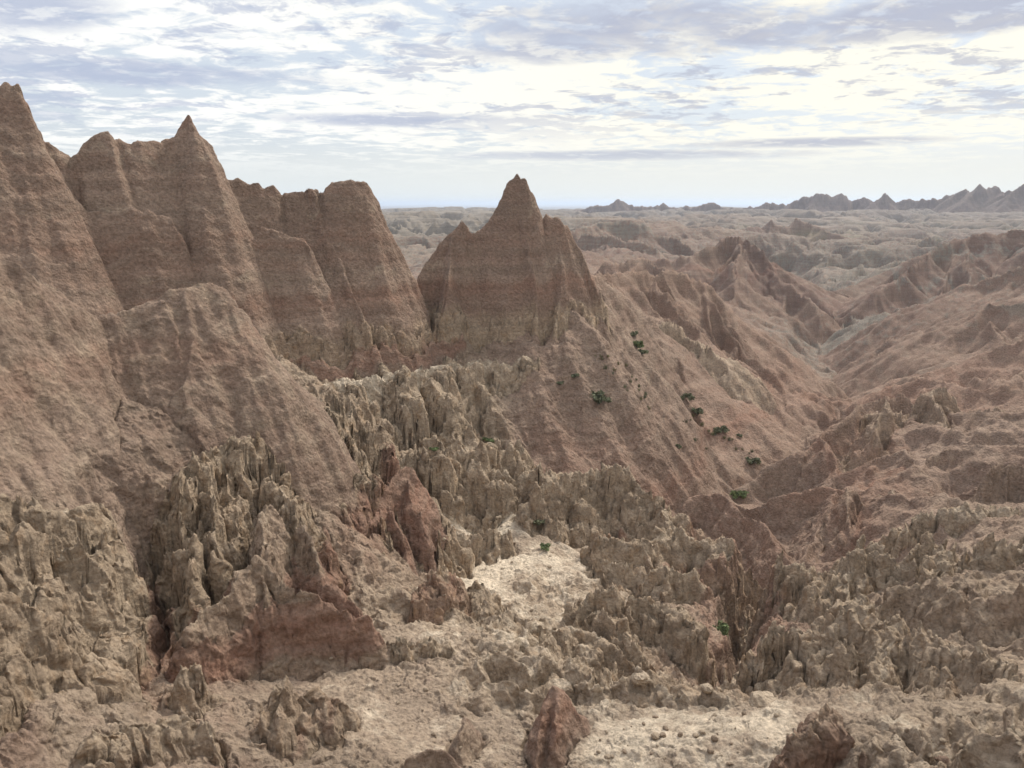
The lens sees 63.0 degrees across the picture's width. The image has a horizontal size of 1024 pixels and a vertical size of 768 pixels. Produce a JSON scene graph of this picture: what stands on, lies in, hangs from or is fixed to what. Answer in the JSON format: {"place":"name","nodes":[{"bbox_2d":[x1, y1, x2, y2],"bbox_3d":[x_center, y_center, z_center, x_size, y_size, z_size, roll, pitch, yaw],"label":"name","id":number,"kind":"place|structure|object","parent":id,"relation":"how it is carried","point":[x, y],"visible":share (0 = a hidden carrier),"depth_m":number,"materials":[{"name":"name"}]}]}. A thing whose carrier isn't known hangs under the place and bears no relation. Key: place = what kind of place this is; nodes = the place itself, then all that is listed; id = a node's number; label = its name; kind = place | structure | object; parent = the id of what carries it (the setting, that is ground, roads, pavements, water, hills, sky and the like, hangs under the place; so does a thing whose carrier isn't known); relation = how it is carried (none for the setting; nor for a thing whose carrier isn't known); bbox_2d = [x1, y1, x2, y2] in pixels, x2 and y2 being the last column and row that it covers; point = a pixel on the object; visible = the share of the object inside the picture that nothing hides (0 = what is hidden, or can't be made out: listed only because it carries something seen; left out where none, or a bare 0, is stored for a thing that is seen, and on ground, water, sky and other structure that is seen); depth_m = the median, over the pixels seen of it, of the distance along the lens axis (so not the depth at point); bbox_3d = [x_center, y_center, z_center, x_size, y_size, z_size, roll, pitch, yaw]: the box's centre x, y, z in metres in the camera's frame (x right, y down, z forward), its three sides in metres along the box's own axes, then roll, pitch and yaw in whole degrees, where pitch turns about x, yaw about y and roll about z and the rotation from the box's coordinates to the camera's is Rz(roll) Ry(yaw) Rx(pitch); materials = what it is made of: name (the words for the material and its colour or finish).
{"place":"outdoors","nodes":[
{"label":"outdoors","id":0,"kind":"place"},
{"bbox_2d":[0,204,1023,767],"bbox_3d":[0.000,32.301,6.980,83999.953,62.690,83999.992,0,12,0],"label":"ground","id":1,"kind":"structure","parent":0,"point":[548,422],"depth_m":39.23,"materials":[{"name":"soil"}]},
{"bbox_2d":[0,592,154,739],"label":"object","id":2,"kind":"structure","parent":1,"relation":"on","point":[43,654],"depth_m":22.08,"materials":[{"name":"stone"}]},
{"bbox_2d":[0,493,171,691],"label":"shelf outcrop","id":3,"kind":"object","parent":1,"relation":"on","point":[76,567],"visible":0.81,"depth_m":26.46,"materials":[{"name":"stone"}]},
{"bbox_2d":[73,714,226,767],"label":"broken bank","id":4,"kind":"structure","parent":1,"relation":"on","point":[182,737],"depth_m":21.75,"materials":[{"name":"stone"}]},
{"bbox_2d":[0,261,360,576],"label":"rounded mound","id":5,"kind":"object","parent":1,"relation":"on","point":[203,365],"visible":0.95,"depth_m":35.19,"materials":[{"name":"stone"}]},
{"bbox_2d":[0,82,443,381],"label":"rock wall","id":6,"kind":"structure","parent":1,"relation":"on","point":[322,286],"depth_m":53.44,"materials":[{"name":"stone"}]},
{"bbox_2d":[145,431,351,654],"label":"column cliff","id":7,"kind":"structure","parent":1,"relation":"on","point":[200,539],"depth_m":32.19,"materials":[{"name":"stone"}]},
{"bbox_2d":[164,504,391,683],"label":"red buttress","id":8,"kind":"structure","parent":1,"relation":"on","point":[284,607],"depth_m":29.17,"materials":[{"name":"stone"}]},
{"bbox_2d":[249,675,360,766],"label":"pointed mound","id":9,"kind":"object","parent":1,"relation":"on","point":[285,720],"visible":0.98,"depth_m":24.69,"materials":[{"name":"stone"}]},
{"bbox_2d":[371,466,447,575],"bbox_3d":[-5.029,7.769,42.557,3.482,6.440,6.838,0,12,0],"label":"red fin","id":10,"kind":"object","parent":1,"relation":"on","point":[408,500],"visible":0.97,"depth_m":41.85,"materials":[{"name":"brown stone"}]},
{"bbox_2d":[386,636,455,664],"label":"fluted bank","id":11,"kind":"structure","parent":1,"relation":"on","point":[401,649],"depth_m":30.22,"materials":[{"name":"stone"}]},
{"bbox_2d":[324,355,539,450],"bbox_3d":[-4.267,2.604,58.876,17.821,8.472,7.299,-11,17,-42],"label":"rock ledge","id":12,"kind":"object","parent":1,"relation":"on","point":[444,404],"visible":0.85,"depth_m":58.22,"materials":[{"name":"stone"}]},
{"bbox_2d":[404,716,486,767],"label":"twin stub","id":13,"kind":"object","parent":1,"relation":"on","point":[469,739],"visible":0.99,"depth_m":24.64,"materials":[{"name":"stone"}]},
{"bbox_2d":[406,565,505,624],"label":"red topped tower","id":14,"kind":"structure","parent":1,"relation":"on","point":[431,602],"depth_m":35.15,"materials":[{"name":"stone"}]},
{"bbox_2d":[397,439,548,533],"bbox_3d":[-1.857,6.859,53.301,12.500,7.203,5.472,-12,17,-43],"label":"lumpy outcrop","id":15,"kind":"object","parent":1,"relation":"on","point":[490,481],"visible":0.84,"depth_m":51.38,"materials":[{"name":"stone"}]},
{"bbox_2d":[429,447,438,450],"bbox_3d":[-4.699,3.909,50.666,0.574,0.260,0.656,6,13,24],"label":"shrub","id":16,"kind":"object","parent":15,"relation":"on","point":[433,448],"visible":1,"depth_m":50.50,"materials":[{"name":"green plant"}]},
{"bbox_2d":[456,528,516,566],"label":"bank","id":17,"kind":"structure","parent":1,"relation":"on","point":[487,550],"depth_m":47.04,"materials":[{"name":"stone"}]},
{"bbox_2d":[482,437,494,441],"bbox_3d":[-1.625,3.948,59.308,0.994,0.385,1.149,0,12,0],"label":"shrub","id":18,"kind":"object","parent":1,"relation":"on","point":[486,439],"visible":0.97,"depth_m":59.03,"materials":[{"name":"green plant"}]},
{"bbox_2d":[417,174,611,360],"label":"rock pinnacle","id":19,"kind":"object","parent":1,"relation":"on","point":[513,268],"visible":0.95,"depth_m":67.08,"materials":[{"name":"stone"}]},
{"bbox_2d":[540,542,550,550],"bbox_3d":[1.920,9.304,47.776,0.670,0.406,0.842,0,12,0],"label":"shrub","id":20,"kind":"object","parent":1,"relation":"on","point":[546,546],"visible":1,"depth_m":47.65,"materials":[{"name":"green plant"}]},
{"bbox_2d":[523,685,590,767],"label":"red spire","id":21,"kind":"structure","parent":1,"relation":"on","point":[561,726],"depth_m":25.26,"materials":[{"name":"stone"}]},
{"bbox_2d":[571,373,579,377],"bbox_3d":[4.817,-0.655,63.781,0.799,0.390,0.696,-4,13,-16],"label":"shrub","id":22,"kind":"object","parent":1,"relation":"on","point":[575,375],"visible":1,"depth_m":63.61,"materials":[{"name":"green plant"}]},
{"bbox_2d":[590,389,611,403],"bbox_3d":[6.657,0.933,63.675,1.969,1.073,1.676,0,12,0],"label":"shrub","id":23,"kind":"object","parent":1,"relation":"on","point":[598,397],"visible":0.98,"depth_m":63.23,"materials":[{"name":"green plant"}]},
{"bbox_2d":[571,220,697,258],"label":"long mesa","id":24,"kind":"structure","parent":1,"relation":"on","point":[634,235],"depth_m":343.56,"materials":[{"name":"stone"}]},
{"bbox_2d":[633,340,644,348],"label":"shrub","id":25,"kind":"object","parent":1,"relation":"on","point":[638,344],"visible":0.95,"depth_m":75.46,"materials":[{"name":"green plant"}]},
{"bbox_2d":[638,349,648,354],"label":"shrub","id":26,"kind":"object","parent":1,"relation":"on","point":[643,351],"visible":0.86,"depth_m":76.01,"materials":[{"name":"green plant"}]},
{"bbox_2d":[563,583,727,689],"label":"pillar wall","id":27,"kind":"structure","parent":1,"relation":"on","point":[679,635],"depth_m":38.41,"materials":[{"name":"stone"}]},
{"bbox_2d":[651,732,659,739],"bbox_3d":[4.259,10.460,24.829,0.265,0.207,0.318,8,-5,-12],"label":"loose rock","id":28,"kind":"object","parent":1,"relation":"on","point":[655,735],"visible":1,"depth_m":24.75,"materials":[{"name":"beige stone"}]},
{"bbox_2d":[576,666,739,710],"bbox_3d":[5.099,11.160,29.352,5.384,2.903,3.353,3,12,12],"label":"foreground shelf","id":29,"kind":"object","parent":1,"relation":"on","point":[624,690],"visible":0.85,"depth_m":28.40,"materials":[{"name":"stone"}]},
{"bbox_2d":[631,671,649,685],"bbox_3d":[4.405,10.117,28.790,0.618,0.383,0.664,-3,12,-12],"label":"loose rock","id":30,"kind":"object","parent":29,"relation":"on","point":[641,678],"visible":1,"depth_m":28.57,"materials":[{"name":"beige stone"}]},
{"bbox_2d":[700,683,712,693],"bbox_3d":[6.502,10.151,27.858,0.408,0.319,0.490,5,7,-27],"label":"loose rock","id":31,"kind":"object","parent":29,"relation":"on","point":[706,688],"visible":1,"depth_m":27.70,"materials":[{"name":"beige stone"}]},
{"bbox_2d":[514,461,816,660],"bbox_3d":[8.489,10.436,50.907,16.997,9.181,14.540,0,12,0],"label":"knobbly outcrop","id":32,"kind":"object","parent":1,"relation":"on","point":[652,547],"visible":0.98,"depth_m":49.04,"materials":[{"name":"stone"}]},
{"bbox_2d":[533,519,544,525],"bbox_3d":[1.518,8.337,50.697,0.901,0.446,0.899,7,14,29],"label":"shrub","id":33,"kind":"object","parent":32,"relation":"on","point":[537,522],"visible":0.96,"depth_m":50.47,"materials":[{"name":"green plant"}]},
{"bbox_2d":[680,392,694,400],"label":"shrub","id":34,"kind":"object","parent":1,"relation":"on","point":[689,396],"visible":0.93,"depth_m":80.63,"materials":[{"name":"green plant"}]},
{"bbox_2d":[707,747,713,753],"bbox_3d":[5.553,10.283,23.400,0.212,0.163,0.252,5,9,-35],"label":"loose rock","id":35,"kind":"object","parent":1,"relation":"on","point":[710,750],"visible":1,"depth_m":23.32,"materials":[{"name":"beige stone"}]},
{"bbox_2d":[711,735,717,741],"bbox_3d":[5.800,10.188,23.980,0.230,0.182,0.163,-8,-7,43],"label":"loose rock","id":36,"kind":"object","parent":1,"relation":"on","point":[714,738],"visible":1,"depth_m":23.92,"materials":[{"name":"brown stone"}]},
{"bbox_2d":[658,320,776,414],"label":"pale spur","id":37,"kind":"structure","parent":1,"relation":"on","point":[735,379],"depth_m":90.08,"materials":[{"name":"stone"}]},
{"bbox_2d":[595,269,847,488],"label":"ledge spur","id":38,"kind":"structure","parent":1,"relation":"on","point":[703,313],"depth_m":99.30,"materials":[{"name":"stone"}]},
{"bbox_2d":[691,407,702,414],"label":"shrub","id":39,"kind":"object","parent":38,"relation":"on","point":[697,411],"visible":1,"depth_m":80.03,"materials":[{"name":"green plant"}]},
{"bbox_2d":[714,424,729,432],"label":"shrub","id":40,"kind":"object","parent":38,"relation":"on","point":[723,427],"visible":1,"depth_m":78.76,"materials":[{"name":"green plant"}]},
{"bbox_2d":[713,620,729,635],"bbox_3d":[10.399,12.210,41.623,0.958,0.652,1.014,0,12,0],"label":"shrub","id":41,"kind":"object","parent":1,"relation":"on","point":[723,628],"visible":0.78,"depth_m":41.52,"materials":[{"name":"green plant"}]},
{"bbox_2d":[679,493,792,588],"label":"red spur","id":42,"kind":"structure","parent":1,"relation":"on","point":[760,547],"depth_m":58.74,"materials":[{"name":"stone"}]},
{"bbox_2d":[730,490,748,498],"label":"shrub","id":43,"kind":"object","parent":1,"relation":"on","point":[742,494],"visible":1,"depth_m":70.16,"materials":[{"name":"green plant"}]},
{"bbox_2d":[650,236,852,345],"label":"stepped butte","id":44,"kind":"object","parent":1,"relation":"on","point":[735,271],"visible":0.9,"depth_m":212.61,"materials":[{"name":"stone"}]},
{"bbox_2d":[746,457,760,464],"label":"shrub","id":45,"kind":"object","parent":1,"relation":"on","point":[754,460],"visible":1,"depth_m":76.51,"materials":[{"name":"green plant"}]},
{"bbox_2d":[749,691,777,707],"bbox_3d":[8.016,10.104,26.596,0.805,0.577,0.844,9,15,37],"label":"loose rock","id":46,"kind":"object","parent":1,"relation":"on","point":[759,699],"visible":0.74,"depth_m":26.46,"materials":[{"name":"beige stone"}]},
{"bbox_2d":[736,620,802,695],"bbox_3d":[10.609,11.634,34.435,3.312,4.010,1.950,0,12,0],"label":"pillar row","id":47,"kind":"object","parent":1,"relation":"on","point":[775,645],"visible":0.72,"depth_m":34.04,"materials":[{"name":"stone"}]},
{"bbox_2d":[736,486,844,567],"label":"curved ridge","id":48,"kind":"structure","parent":1,"relation":"on","point":[789,514],"depth_m":61.23,"materials":[{"name":"stone"}]},
{"bbox_2d":[768,703,854,767],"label":"red crag","id":49,"kind":"structure","parent":1,"relation":"on","point":[823,738],"depth_m":21.73,"materials":[{"name":"stone"}]},
{"bbox_2d":[734,393,912,503],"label":"knife ridge","id":50,"kind":"structure","parent":1,"relation":"on","point":[818,460],"depth_m":72.16,"materials":[{"name":"stone"}]},
{"bbox_2d":[820,488,863,553],"bbox_3d":[22.025,9.555,56.282,2.717,4.187,7.679,7,14,28],"label":"clay cone","id":51,"kind":"object","parent":1,"relation":"on","point":[840,517],"visible":0.92,"depth_m":56.02,"materials":[{"name":"brown stone"}]},
{"bbox_2d":[726,593,1020,697],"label":"crumbling ridge","id":52,"kind":"structure","parent":1,"relation":"on","point":[855,642],"depth_m":29.95,"materials":[{"name":"stone"}]},
{"bbox_2d":[864,464,906,489],"bbox_3d":[28.390,7.221,63.337,3.350,2.103,1.751,-4,13,-18],"label":"pink hump","id":53,"kind":"object","parent":1,"relation":"on","point":[892,473],"visible":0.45,"depth_m":63.70,"materials":[{"name":"stone"}]},
{"bbox_2d":[777,531,1023,625],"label":"column row","id":54,"kind":"object","parent":1,"relation":"on","point":[857,570],"visible":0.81,"depth_m":41.12,"materials":[{"name":"stone"}]},
{"bbox_2d":[840,387,962,472],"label":"castle butte","id":55,"kind":"object","parent":1,"relation":"on","point":[876,429],"visible":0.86,"depth_m":74.09,"materials":[{"name":"stone"}]},
{"bbox_2d":[816,265,1023,373],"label":"slope spur","id":56,"kind":"structure","parent":1,"relation":"on","point":[953,306],"depth_m":150.07,"materials":[{"name":"stone"}]},
{"bbox_2d":[824,303,1023,397],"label":"spur","id":57,"kind":"structure","parent":1,"relation":"on","point":[989,327],"depth_m":121.52,"materials":[{"name":"stone"}]},
{"bbox_2d":[831,229,1023,326],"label":"banded butte","id":58,"kind":"object","parent":1,"relation":"on","point":[954,263],"visible":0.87,"depth_m":222.84,"materials":[{"name":"stone"}]},
{"bbox_2d":[840,378,1023,418],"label":"valley spur","id":59,"kind":"structure","parent":1,"relation":"on","point":[1002,397],"depth_m":86.80,"materials":[{"name":"stone"}]},
{"bbox_2d":[853,339,1023,396],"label":"spur","id":60,"kind":"structure","parent":1,"relation":"on","point":[1005,361],"depth_m":101.39,"materials":[{"name":"stone"}]},
{"bbox_2d":[934,755,950,764],"bbox_3d":[10.675,9.511,20.777,0.413,0.606,0.330,12,17,44],"label":"pink mound","id":61,"kind":"object","parent":1,"relation":"on","point":[945,760],"visible":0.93,"depth_m":20.65,"materials":[{"name":"stone"}]},
{"bbox_2d":[939,737,946,742],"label":"loose rock","id":62,"kind":"object","parent":1,"relation":"on","point":[942,740],"visible":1,"depth_m":21.30,"materials":[{"name":"beige stone"}]},
{"bbox_2d":[864,501,1023,558],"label":"pillar outcrop","id":63,"kind":"object","parent":1,"relation":"on","point":[953,521],"visible":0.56,"depth_m":47.16,"materials":[{"name":"stone"}]},
{"bbox_2d":[875,576,1023,647],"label":"red faced ridge","id":64,"kind":"structure","parent":1,"relation":"on","point":[938,606],"depth_m":33.76,"materials":[{"name":"stone"}]},
{"bbox_2d":[954,462,1023,504],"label":"capped butte","id":65,"kind":"object","parent":1,"relation":"on","point":[998,485],"visible":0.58,"depth_m":54.89,"materials":[{"name":"stone"}]},
{"bbox_2d":[0,0,1023,203],"label":"sky","id":66,"kind":"structure","parent":0,"point":[414,101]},
{"bbox_2d":[592,256,670,276],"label":"cone hill","id":67,"kind":"structure","parent":0,"point":[641,263],"depth_m":167.62,"materials":[{"name":"stone"}]},
{"bbox_2d":[573,184,1023,213],"bbox_3d":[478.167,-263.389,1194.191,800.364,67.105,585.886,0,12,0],"label":"ridge","id":68,"kind":"structure","parent":0,"point":[981,198],"depth_m":1211.20,"materials":[{"name":"stone"}]},
{"bbox_2d":[742,218,854,241],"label":"twin peak hill","id":69,"kind":"structure","parent":0,"point":[808,230],"depth_m":540.78,"materials":[{"name":"stone"}]},
{"bbox_2d":[820,312,889,354],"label":"grey hills","id":70,"kind":"structure","parent":0,"point":[837,338],"depth_m":182.09,"materials":[{"name":"stone"}]}
]}

